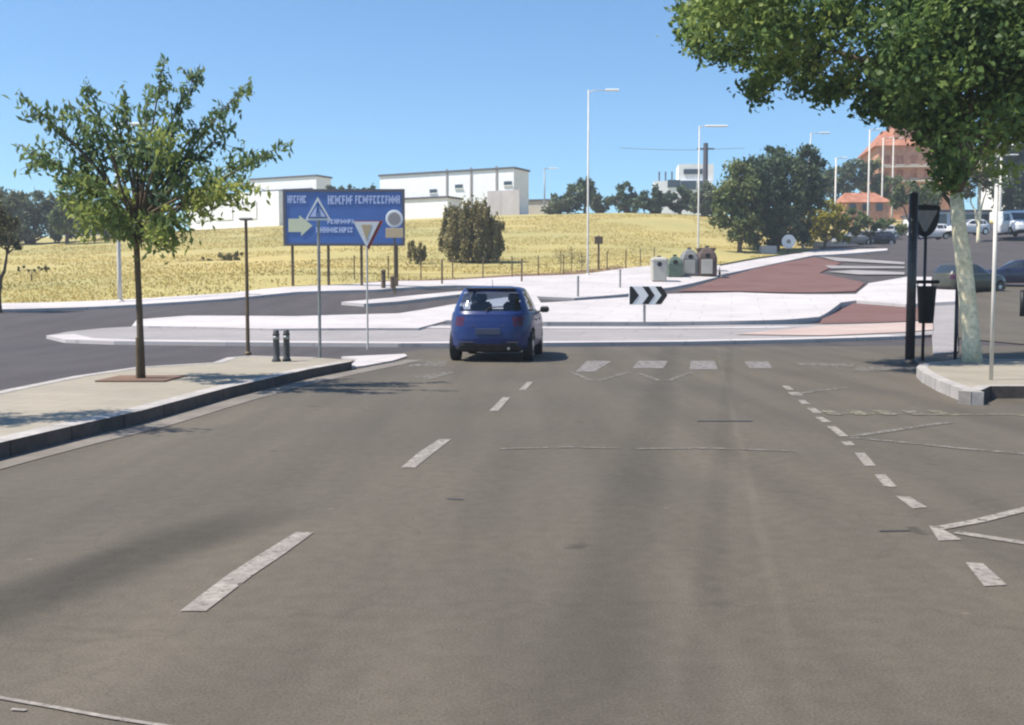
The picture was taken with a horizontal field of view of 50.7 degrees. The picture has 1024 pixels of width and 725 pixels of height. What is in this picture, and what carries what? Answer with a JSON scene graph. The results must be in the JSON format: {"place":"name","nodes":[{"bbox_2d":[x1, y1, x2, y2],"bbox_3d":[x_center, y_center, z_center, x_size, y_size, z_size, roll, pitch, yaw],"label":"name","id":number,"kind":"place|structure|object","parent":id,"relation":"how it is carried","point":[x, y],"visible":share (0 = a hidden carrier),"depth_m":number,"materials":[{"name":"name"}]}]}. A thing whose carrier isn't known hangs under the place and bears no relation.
{"place":"outdoors","nodes":[
{"label":"outdoors","id":0,"kind":"place"},
{"bbox_2d":[0,356,351,435],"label":"pavement","id":1,"kind":"structure","parent":0,"point":[22,410],"depth_m":14.20,"materials":[{"name":"concrete"}]},
{"bbox_2d":[1,52,293,381],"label":"young tree","id":2,"kind":"object","parent":1,"relation":"on","point":[140,212],"visible":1,"depth_m":15.65,"materials":[{"name":"green plant"}]},
{"bbox_2d":[238,217,252,355],"bbox_3d":[-5.391,-1.520,21.985,0.260,2.832,0.200,0,4,0],"label":"slim lamp post","id":3,"kind":"object","parent":1,"relation":"on","point":[247,352],"visible":0.93,"depth_m":21.96,"materials":[{"name":"brown metal"}]},
{"bbox_2d":[272,330,280,361],"bbox_3d":[-4.348,-0.309,19.936,0.170,0.587,0.170,0,4,0],"label":"bollard","id":4,"kind":"object","parent":1,"relation":"on","point":[276,347],"visible":1,"depth_m":19.89,"materials":[{"name":"metal"}]},
{"bbox_2d":[282,329,290,360],"bbox_3d":[-4.193,-0.319,20.098,0.170,0.587,0.170,0,4,0],"label":"bollard","id":5,"kind":"object","parent":1,"relation":"on","point":[286,345],"visible":1,"depth_m":20.05,"materials":[{"name":"metal"}]},
{"bbox_2d":[305,197,330,357],"bbox_3d":[-3.793,-1.647,21.231,0.515,3.186,0.104,0,4,0],"label":"warning sign","id":6,"kind":"object","parent":1,"relation":"on","point":[318,213],"visible":0.93,"depth_m":21.17,"materials":[{"name":"metal"}]},
{"bbox_2d":[132,293,540,330],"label":"island pavement","id":7,"kind":"structure","parent":0,"point":[422,319],"depth_m":36.75,"materials":[{"name":"white concrete"}]},
{"bbox_2d":[2,265,719,311],"bbox_3d":[-3.370,-4.144,55.961,53.222,3.011,15.472,-3,5,-38],"label":"pavement beyond ring","id":8,"kind":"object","parent":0,"point":[600,285],"visible":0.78,"depth_m":54.94,"materials":[{"name":"white concrete"}]},
{"bbox_2d":[0,192,22,312],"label":"broadleaf tree","id":9,"kind":"object","parent":8,"relation":"on","point":[11,223],"visible":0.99,"depth_m":44.70,"materials":[{"name":"green plant"}]},
{"bbox_2d":[114,122,143,301],"bbox_3d":[-17.712,-6.878,50.154,1.569,8.399,0.418,0,4,0],"label":"street lamp","id":10,"kind":"object","parent":8,"relation":"on","point":[119,282],"visible":0.57,"depth_m":50.24,"materials":[{"name":"metal"}]},
{"bbox_2d":[586,89,619,274],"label":"street lamp","id":11,"kind":"object","parent":8,"relation":"on","point":[587,272],"visible":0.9,"depth_m":67.36,"materials":[{"name":"metal"}]},
{"bbox_2d":[650,256,667,280],"bbox_3d":[8.529,-5.466,62.776,0.984,1.483,0.935,0,4,2],"label":"recycling container","id":12,"kind":"object","parent":8,"relation":"on","point":[658,265],"visible":1,"depth_m":62.37,"materials":[{"name":"white plastic"}]},
{"bbox_2d":[667,254,682,276],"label":"recycling container","id":13,"kind":"object","parent":8,"relation":"on","point":[675,266],"visible":0.98,"depth_m":65.36,"materials":[{"name":"green plastic"}]},
{"bbox_2d":[680,247,697,274],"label":"recycling container","id":14,"kind":"object","parent":8,"relation":"on","point":[689,257],"visible":0.95,"depth_m":66.24,"materials":[{"name":"grey plastic"}]},
{"bbox_2d":[697,246,716,275],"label":"recycling container","id":15,"kind":"object","parent":8,"relation":"on","point":[707,261],"visible":0.98,"depth_m":66.20,"materials":[{"name":"plastic"}]},
{"bbox_2d":[697,125,727,247],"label":"street lamp","id":16,"kind":"object","parent":8,"relation":"on","point":[699,176],"visible":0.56,"depth_m":75.26,"materials":[{"name":"metal"}]},
{"bbox_2d":[365,266,621,282],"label":"dry verge","id":17,"kind":"structure","parent":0,"point":[570,272],"depth_m":67.39,"materials":[{"name":"yellow plant"}]},
{"bbox_2d":[320,247,654,279],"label":"wire fence","id":18,"kind":"object","parent":17,"relation":"on","point":[511,259],"visible":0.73,"depth_m":65.68,"materials":[{"name":"brown metal"}]},
{"bbox_2d":[0,213,992,302],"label":"field","id":19,"kind":"structure","parent":0,"point":[661,224],"depth_m":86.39,"materials":[{"name":"yellow plant"}]},
{"bbox_2d":[0,186,82,244],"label":"broadleaf tree","id":20,"kind":"object","parent":19,"relation":"on","point":[29,213],"visible":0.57,"depth_m":110.31,"materials":[{"name":"green plant"}]},
{"bbox_2d":[46,193,81,244],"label":"broadleaf tree","id":21,"kind":"object","parent":19,"relation":"on","point":[60,222],"visible":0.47,"depth_m":106.72,"materials":[{"name":"green plant"}]},
{"bbox_2d":[187,250,242,260],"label":"shrub","id":22,"kind":"object","parent":19,"relation":"on","point":[228,256],"visible":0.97,"depth_m":79.56,"materials":[{"name":"green plant"}]},
{"bbox_2d":[189,191,282,229],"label":"warehouse","id":23,"kind":"structure","parent":19,"relation":"on","point":[263,212],"depth_m":162.07,"materials":[{"name":"white paint"}]},
{"bbox_2d":[216,202,232,219],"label":"roller door","id":24,"kind":"structure","parent":23,"relation":"in","point":[227,214],"depth_m":164.43,"materials":[{"name":"white metal"}]},
{"bbox_2d":[240,201,256,218],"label":"roller door","id":25,"kind":"structure","parent":23,"relation":"in","point":[253,214],"depth_m":162.16,"materials":[{"name":"white metal"}]},
{"bbox_2d":[249,174,332,191],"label":"warehouse","id":26,"kind":"structure","parent":19,"relation":"on","point":[316,181],"depth_m":182.67,"materials":[{"name":"metal"}]},
{"bbox_2d":[283,189,404,285],"bbox_3d":[-8.488,-6.204,54.781,6.137,5.107,0.305,0,4,0],"label":"direction board","id":27,"kind":"object","parent":19,"relation":"on","point":[345,209],"visible":0.89,"depth_m":54.58,"materials":[{"name":"metal"}]},
{"bbox_2d":[407,239,426,263],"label":"shrub","id":28,"kind":"object","parent":19,"relation":"on","point":[413,250],"visible":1,"depth_m":75.44,"materials":[{"name":"green plant"}]},
{"bbox_2d":[405,196,463,218],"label":"warehouse","id":29,"kind":"structure","parent":19,"relation":"on","point":[424,207],"depth_m":153.86,"materials":[{"name":"metal"}]},
{"bbox_2d":[378,166,529,215],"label":"warehouse","id":30,"kind":"structure","parent":19,"relation":"on","point":[505,190],"depth_m":166.33,"materials":[{"name":"paint"}]},
{"bbox_2d":[437,191,505,262],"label":"shrub","id":31,"kind":"object","parent":19,"relation":"on","point":[459,233],"visible":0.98,"depth_m":76.97,"materials":[{"name":"green plant"}]},
{"bbox_2d":[487,190,519,215],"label":"building","id":32,"kind":"structure","parent":19,"relation":"on","point":[504,202],"depth_m":163.71,"materials":[{"name":"white paint"}]},
{"bbox_2d":[529,199,554,213],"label":"building","id":33,"kind":"structure","parent":19,"relation":"on","point":[535,205],"depth_m":176.44,"materials":[{"name":"paint"}]},
{"bbox_2d":[540,192,575,213],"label":"broadleaf tree","id":34,"kind":"object","parent":19,"relation":"on","point":[556,205],"visible":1,"depth_m":137.82,"materials":[{"name":"green plant"}]},
{"bbox_2d":[559,176,600,213],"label":"broadleaf tree","id":35,"kind":"object","parent":19,"relation":"on","point":[579,188],"visible":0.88,"depth_m":138.50,"materials":[{"name":"green plant"}]},
{"bbox_2d":[590,192,613,212],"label":"broadleaf tree","id":36,"kind":"object","parent":19,"relation":"on","point":[597,206],"visible":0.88,"depth_m":143.65,"materials":[{"name":"green plant"}]},
{"bbox_2d":[608,181,639,212],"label":"broadleaf tree","id":37,"kind":"object","parent":19,"relation":"on","point":[625,201],"visible":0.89,"depth_m":140.82,"materials":[{"name":"green plant"}]},
{"bbox_2d":[631,183,668,213],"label":"broadleaf tree","id":38,"kind":"object","parent":19,"relation":"on","point":[644,202],"visible":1,"depth_m":136.44,"materials":[{"name":"green plant"}]},
{"bbox_2d":[663,184,700,213],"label":"broadleaf tree","id":39,"kind":"object","parent":19,"relation":"on","point":[680,205],"visible":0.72,"depth_m":136.58,"materials":[{"name":"green plant"}]},
{"bbox_2d":[627,143,737,190],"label":"utility pole","id":40,"kind":"object","parent":19,"relation":"on","point":[705,148],"visible":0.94,"depth_m":138.41,"materials":[{"name":"metal"}]},
{"bbox_2d":[652,164,713,214],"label":"house","id":41,"kind":"structure","parent":19,"relation":"on","point":[687,175],"depth_m":173.68,"materials":[{"name":"white paint"}]},
{"bbox_2d":[689,179,716,216],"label":"broadleaf tree","id":42,"kind":"object","parent":19,"relation":"on","point":[706,199],"visible":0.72,"depth_m":130.80,"materials":[{"name":"green plant"}]},
{"bbox_2d":[705,157,766,252],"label":"broadleaf tree","id":43,"kind":"object","parent":19,"relation":"on","point":[729,196],"visible":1,"depth_m":88.84,"materials":[{"name":"green plant"}]},
{"bbox_2d":[720,142,829,250],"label":"broadleaf tree","id":44,"kind":"object","parent":19,"relation":"on","point":[801,190],"visible":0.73,"depth_m":91.01,"materials":[{"name":"green plant"}]},
{"bbox_2d":[818,158,867,209],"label":"broadleaf tree","id":45,"kind":"object","parent":19,"relation":"on","point":[847,169],"visible":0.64,"depth_m":147.36,"materials":[{"name":"green plant"}]},
{"bbox_2d":[836,193,889,226],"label":"house","id":46,"kind":"structure","parent":19,"relation":"on","point":[878,206],"depth_m":137.08,"materials":[{"name":"brick"}]},
{"bbox_2d":[857,156,908,199],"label":"broadleaf tree","id":47,"kind":"object","parent":19,"relation":"on","point":[875,181],"visible":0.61,"depth_m":149.63,"materials":[{"name":"green plant"}]},
{"bbox_2d":[857,123,949,219],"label":"house","id":48,"kind":"structure","parent":19,"relation":"on","point":[908,160],"depth_m":163.77,"materials":[{"name":"brick"}]},
{"bbox_2d":[0,0,1021,236],"label":"sky","id":49,"kind":"structure","parent":0,"point":[363,90],"materials":[{"name":"blue"}]},
{"bbox_2d":[0,286,1023,724],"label":"road","id":50,"kind":"structure","parent":0,"point":[604,570],"depth_m":6.00,"materials":[{"name":"grey asphalt"}]},
{"bbox_2d":[0,696,167,724],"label":"road marking","id":51,"kind":"object","parent":50,"relation":"on","point":[78,711],"visible":1,"depth_m":3.72,"materials":[{"name":"paint"}]},
{"bbox_2d":[0,361,351,458],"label":"kerb","id":52,"kind":"structure","parent":50,"relation":"on","point":[28,440],"depth_m":11.97,"materials":[{"name":"concrete"}]},
{"bbox_2d":[0,360,420,468],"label":"gutter","id":53,"kind":"object","parent":50,"relation":"on","point":[9,461],"visible":1,"depth_m":12.04,"materials":[{"name":"concrete"}]},
{"bbox_2d":[180,532,312,610],"bbox_3d":[-1.357,1.070,5.685,0.142,0.001,1.625,0,4,7],"label":"road marking","id":54,"kind":"object","parent":50,"relation":"on","point":[212,595],"visible":1,"depth_m":5.53,"materials":[{"name":"paint"}]},
{"bbox_2d":[341,354,406,368],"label":"pavement ramp","id":55,"kind":"structure","parent":50,"relation":"on","point":[365,361],"depth_m":22.63,"materials":[{"name":"white concrete"}]},
{"bbox_2d":[402,439,450,466],"bbox_3d":[-0.763,0.803,9.695,0.140,0.001,1.718,0,4,7],"label":"road marking","id":56,"kind":"object","parent":50,"relation":"on","point":[420,456],"visible":1,"depth_m":9.61,"materials":[{"name":"paint"}]},
{"bbox_2d":[449,281,548,360],"bbox_3d":[-0.283,-0.965,23.704,2.124,1.676,3.946,0,4,6],"label":"car","id":57,"kind":"object","parent":50,"relation":"on","point":[514,324],"visible":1,"depth_m":21.97,"materials":[{"name":"blue paint"}]},
{"bbox_2d":[576,361,610,371],"bbox_3d":[1.514,0.063,20.805,0.506,0.001,3.088,1,4,11],"label":"road marking","id":58,"kind":"object","parent":50,"relation":"on","point":[587,366],"visible":1,"depth_m":20.61,"materials":[{"name":"paint"}]},
{"bbox_2d":[633,361,666,367],"bbox_3d":[2.730,0.036,21.210,0.601,0.001,2.247,1,4,9],"label":"road marking","id":59,"kind":"object","parent":50,"relation":"on","point":[653,364],"visible":1,"depth_m":21.16,"materials":[{"name":"paint"}]},
{"bbox_2d":[690,361,717,368],"bbox_3d":[3.717,0.046,21.065,0.516,0.001,2.522,1,4,9],"label":"road marking","id":60,"kind":"object","parent":50,"relation":"on","point":[706,365],"visible":1,"depth_m":20.88,"materials":[{"name":"paint"}]},
{"bbox_2d":[849,422,952,436],"bbox_3d":[4.106,0.693,11.324,1.843,0.001,0.116,-3,5,-39],"label":"road marking","id":61,"kind":"object","parent":50,"relation":"on","point":[892,430],"visible":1,"depth_m":11.26,"materials":[{"name":"paint"}]},
{"bbox_2d":[902,192,917,363],"bbox_3d":[7.874,-1.656,21.292,0.300,3.376,0.300,0,4,0],"label":"dark post","id":62,"kind":"object","parent":50,"relation":"on","point":[911,285],"visible":1,"depth_m":21.23,"materials":[{"name":"metal"}]},
{"bbox_2d":[916,280,939,322],"bbox_3d":[8.296,-1.220,21.692,0.460,0.864,0.384,0,4,0],"label":"litter bin","id":63,"kind":"object","parent":62,"relation":"attached to","point":[926,297],"visible":0.92,"depth_m":21.56,"materials":[{"name":"black metal"}]},
{"bbox_2d":[918,205,940,360],"bbox_3d":[8.507,-1.644,22.316,0.637,3.215,0.110,0,4,0],"label":"sign seen from behind","id":64,"kind":"object","parent":50,"relation":"on","point":[928,218],"visible":0.68,"depth_m":22.24,"materials":[{"name":"black paint"}]},
{"bbox_2d":[851,437,1023,453],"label":"road marking","id":65,"kind":"object","parent":50,"relation":"on","point":[940,446],"visible":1,"depth_m":10.03,"materials":[{"name":"paint"}]},
{"bbox_2d":[929,525,959,540],"bbox_3d":[2.543,1.018,6.465,0.144,0.001,0.409,0,4,0],"label":"road marking","id":66,"kind":"object","parent":50,"relation":"on","point":[943,534],"visible":1,"depth_m":6.42,"materials":[{"name":"paint"}]},
{"bbox_2d":[916,362,983,404],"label":"kerb","id":67,"kind":"structure","parent":50,"relation":"on","point":[926,375],"depth_m":15.33,"materials":[{"name":"concrete"}]},
{"bbox_2d":[931,263,1005,290],"bbox_3d":[22.311,-4.104,52.790,4.050,1.475,2.124,-2,4,-28],"label":"parked car","id":68,"kind":"object","parent":50,"relation":"on","point":[945,275],"visible":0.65,"depth_m":51.97,"materials":[{"name":"grey paint"}]},
{"bbox_2d":[933,507,1023,528],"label":"road marking","id":69,"kind":"object","parent":50,"relation":"on","point":[990,517],"visible":1,"depth_m":6.86,"materials":[{"name":"paint"}]},
{"bbox_2d":[966,562,1006,585],"bbox_3d":[2.422,1.081,5.519,0.114,0.001,0.477,1,4,12],"label":"road marking","id":70,"kind":"object","parent":50,"relation":"on","point":[985,575],"visible":1,"depth_m":5.49,"materials":[{"name":"paint"}]},
{"bbox_2d":[954,531,1023,543],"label":"road marking","id":71,"kind":"object","parent":50,"relation":"on","point":[990,537],"visible":1,"depth_m":6.33,"materials":[{"name":"paint"}]},
{"bbox_2d":[958,385,1023,404],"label":"kerb","id":72,"kind":"structure","parent":50,"relation":"on","point":[1002,392],"depth_m":14.53,"materials":[{"name":"concrete"}]},
{"bbox_2d":[0,223,1023,390],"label":"ring road","id":73,"kind":"structure","parent":0,"point":[30,353],"depth_m":40.67,"materials":[{"name":"grey asphalt"}]},
{"bbox_2d":[0,356,318,393],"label":"kerb","id":74,"kind":"structure","parent":73,"relation":"on","point":[73,377],"depth_m":17.03,"materials":[{"name":"concrete"}]},
{"bbox_2d":[354,221,382,348],"bbox_3d":[-3.568,-1.924,26.960,0.742,3.197,0.082,0,4,0],"label":"yield sign","id":75,"kind":"object","parent":73,"relation":"on","point":[367,230],"visible":1,"depth_m":26.84,"materials":[{"name":"metal"}]},
{"bbox_2d":[386,210,402,293],"bbox_3d":[-5.677,-5.315,52.293,0.840,4.088,0.129,0,4,0],"label":"round sign","id":76,"kind":"object","parent":73,"relation":"on","point":[394,218],"visible":0.97,"depth_m":52.17,"materials":[{"name":"grey metal"}]},
{"bbox_2d":[341,291,467,306],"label":"splitter island","id":77,"kind":"structure","parent":73,"relation":"on","point":[403,299],"depth_m":48.09,"materials":[{"name":"white concrete"}]},
{"bbox_2d":[46,334,904,346],"bbox_3d":[-1.200,-0.624,30.742,25.846,0.174,4.992,0,4,0],"label":"apron edge","id":78,"kind":"object","parent":73,"relation":"on","point":[71,338],"visible":0.73,"depth_m":29.24,"materials":[{"name":"white concrete"}]},
{"bbox_2d":[53,321,932,341],"bbox_3d":[1.613,-0.950,33.802,31.290,0.388,9.808,-1,4,-12],"label":"roundabout apron","id":79,"kind":"object","parent":73,"relation":"on","point":[433,335],"visible":0.59,"depth_m":32.91,"materials":[{"name":"grey concrete"}]},
{"bbox_2d":[426,326,789,328],"bbox_3d":[3.481,-1.208,36.747,13.370,0.131,1.254,-1,4,-14],"label":"apron inner edge","id":80,"kind":"object","parent":79,"relation":"on","point":[633,327],"visible":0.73,"depth_m":36.71,"materials":[{"name":"white concrete"}]},
{"bbox_2d":[741,322,932,334],"bbox_3d":[11.853,-1.188,36.407,4.327,0.224,11.150,3,5,36],"label":"red apron edge","id":81,"kind":"object","parent":79,"relation":"on","point":[857,329],"visible":0.89,"depth_m":35.85,"materials":[{"name":"pink concrete"}]},
{"bbox_2d":[819,303,917,323],"bbox_3d":[14.965,-2.037,44.113,4.132,0.662,9.607,1,4,21],"label":"red apron","id":82,"kind":"object","parent":79,"relation":"on","point":[858,313],"visible":0.78,"depth_m":44.12,"materials":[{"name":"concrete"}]},
{"bbox_2d":[679,257,863,292],"bbox_3d":[19.039,-5.940,70.052,8.616,2.756,32.587,2,4,23],"label":"red crossing","id":83,"kind":"object","parent":73,"relation":"on","point":[801,276],"visible":1,"depth_m":64.34,"materials":[{"name":"red asphalt"}]},
{"bbox_2d":[802,196,851,247],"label":"bush","id":84,"kind":"object","parent":73,"relation":"on","point":[833,219],"visible":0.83,"depth_m":95.99,"materials":[{"name":"green plant"}]},
{"bbox_2d":[832,231,873,244],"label":"parked car","id":85,"kind":"object","parent":73,"relation":"on","point":[860,240],"visible":0.46,"depth_m":106.34,"materials":[{"name":"silver metal"}]},
{"bbox_2d":[820,256,904,263],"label":"road marking","id":86,"kind":"object","parent":73,"relation":"on","point":[860,260],"visible":1,"depth_m":79.84,"materials":[{"name":"white paint"}]},
{"bbox_2d":[830,270,904,273],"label":"road marking","id":87,"kind":"object","parent":73,"relation":"on","point":[864,272],"visible":1,"depth_m":69.22,"materials":[{"name":"white paint"}]},
{"bbox_2d":[839,207,907,244],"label":"bush","id":88,"kind":"object","parent":73,"relation":"on","point":[865,220],"visible":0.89,"depth_m":103.05,"materials":[{"name":"green plant"}]},
{"bbox_2d":[865,231,895,244],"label":"parked car","id":89,"kind":"object","parent":73,"relation":"on","point":[885,237],"visible":0.48,"depth_m":110.46,"materials":[{"name":"black paint"}]},
{"bbox_2d":[907,224,950,239],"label":"parked car","id":90,"kind":"object","parent":73,"relation":"on","point":[939,233],"visible":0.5,"depth_m":103.48,"materials":[{"name":"white paint"}]},
{"bbox_2d":[946,219,989,235],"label":"parked car","id":91,"kind":"object","parent":73,"relation":"on","point":[972,228],"visible":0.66,"depth_m":102.39,"materials":[{"name":"white paint"}]},
{"bbox_2d":[963,136,999,242],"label":"broadleaf tree","id":92,"kind":"object","parent":73,"relation":"on","point":[968,192],"visible":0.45,"depth_m":91.28,"materials":[{"name":"green plant"}]},
{"bbox_2d":[987,260,1023,282],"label":"parked car","id":93,"kind":"object","parent":73,"relation":"on","point":[1011,271],"visible":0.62,"depth_m":59.47,"materials":[{"name":"blue paint"}]},
{"bbox_2d":[993,210,1023,236],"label":"van","id":94,"kind":"object","parent":73,"relation":"on","point":[1010,222],"visible":0.83,"depth_m":91.83,"materials":[{"name":"white paint"}]},
{"bbox_2d":[447,277,954,325],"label":"roundabout plaza","id":95,"kind":"structure","parent":0,"point":[736,308],"depth_m":46.53,"materials":[{"name":"white concrete"}]},
{"bbox_2d":[629,286,666,321],"bbox_3d":[4.856,-2.069,38.604,1.380,1.331,0.125,0,4,0],"label":"chevron sign","id":96,"kind":"object","parent":95,"relation":"on","point":[644,296],"visible":1,"depth_m":38.53,"materials":[{"name":"white metal"}]},
{"bbox_2d":[720,248,886,276],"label":"pavement uphill","id":97,"kind":"structure","parent":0,"point":[734,268],"depth_m":82.90,"materials":[{"name":"white concrete"}]},
{"bbox_2d":[932,305,957,355],"bbox_3d":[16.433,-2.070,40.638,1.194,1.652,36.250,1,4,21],"label":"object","id":98,"kind":"object","parent":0,"point":[943,333],"visible":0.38,"depth_m":35.11,"materials":[{"name":"white metal"}]},
{"bbox_2d":[928,359,1023,387],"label":"pavement corner","id":99,"kind":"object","parent":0,"point":[1005,372],"visible":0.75,"depth_m":17.26,"materials":[{"name":"concrete"}]},
{"bbox_2d":[656,0,1023,361],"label":"broadleaf tree","id":100,"kind":"object","parent":99,"relation":"on","point":[922,56],"visible":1,"depth_m":18.54,"materials":[{"name":"green plant"}]},
{"bbox_2d":[953,282,958,359],"bbox_3d":[9.204,-0.800,22.398,0.077,1.720,0.073,0,4,0],"label":"slim post","id":101,"kind":"object","parent":99,"relation":"on","point":[956,324],"visible":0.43,"depth_m":22.37,"materials":[{"name":"metal"}]},
{"bbox_2d":[989,184,998,379],"bbox_3d":[6.934,-1.103,15.556,0.062,2.914,0.059,0,4,0],"label":"slim post","id":102,"kind":"object","parent":99,"relation":"on","point":[994,263],"visible":0.87,"depth_m":15.54,"materials":[{"name":"metal"}]},
{"bbox_3d":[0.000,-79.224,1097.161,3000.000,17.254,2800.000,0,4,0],"label":"ground","id":103,"kind":"structure","parent":0,"visible":0},
{"bbox_2d":[887,178,948,220],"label":"broadleaf tree","id":104,"kind":"object","parent":103,"relation":"on","point":[900,198],"visible":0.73,"depth_m":116.26,"materials":[{"name":"green plant"}]},
{"bbox_2d":[900,210,991,226],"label":"building","id":105,"kind":"structure","parent":103,"relation":"on","point":[945,217],"depth_m":127.07,"materials":[{"name":"metal"}]},
{"bbox_2d":[977,142,1023,220],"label":"building","id":106,"kind":"structure","parent":103,"relation":"on","point":[988,204],"depth_m":159.11,"materials":[{"name":"paint"}]},
{"bbox_2d":[987,121,1023,211],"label":"broadleaf tree","id":107,"kind":"object","parent":103,"relation":"on","point":[1010,201],"visible":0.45,"depth_m":123.49,"materials":[{"name":"green plant"}]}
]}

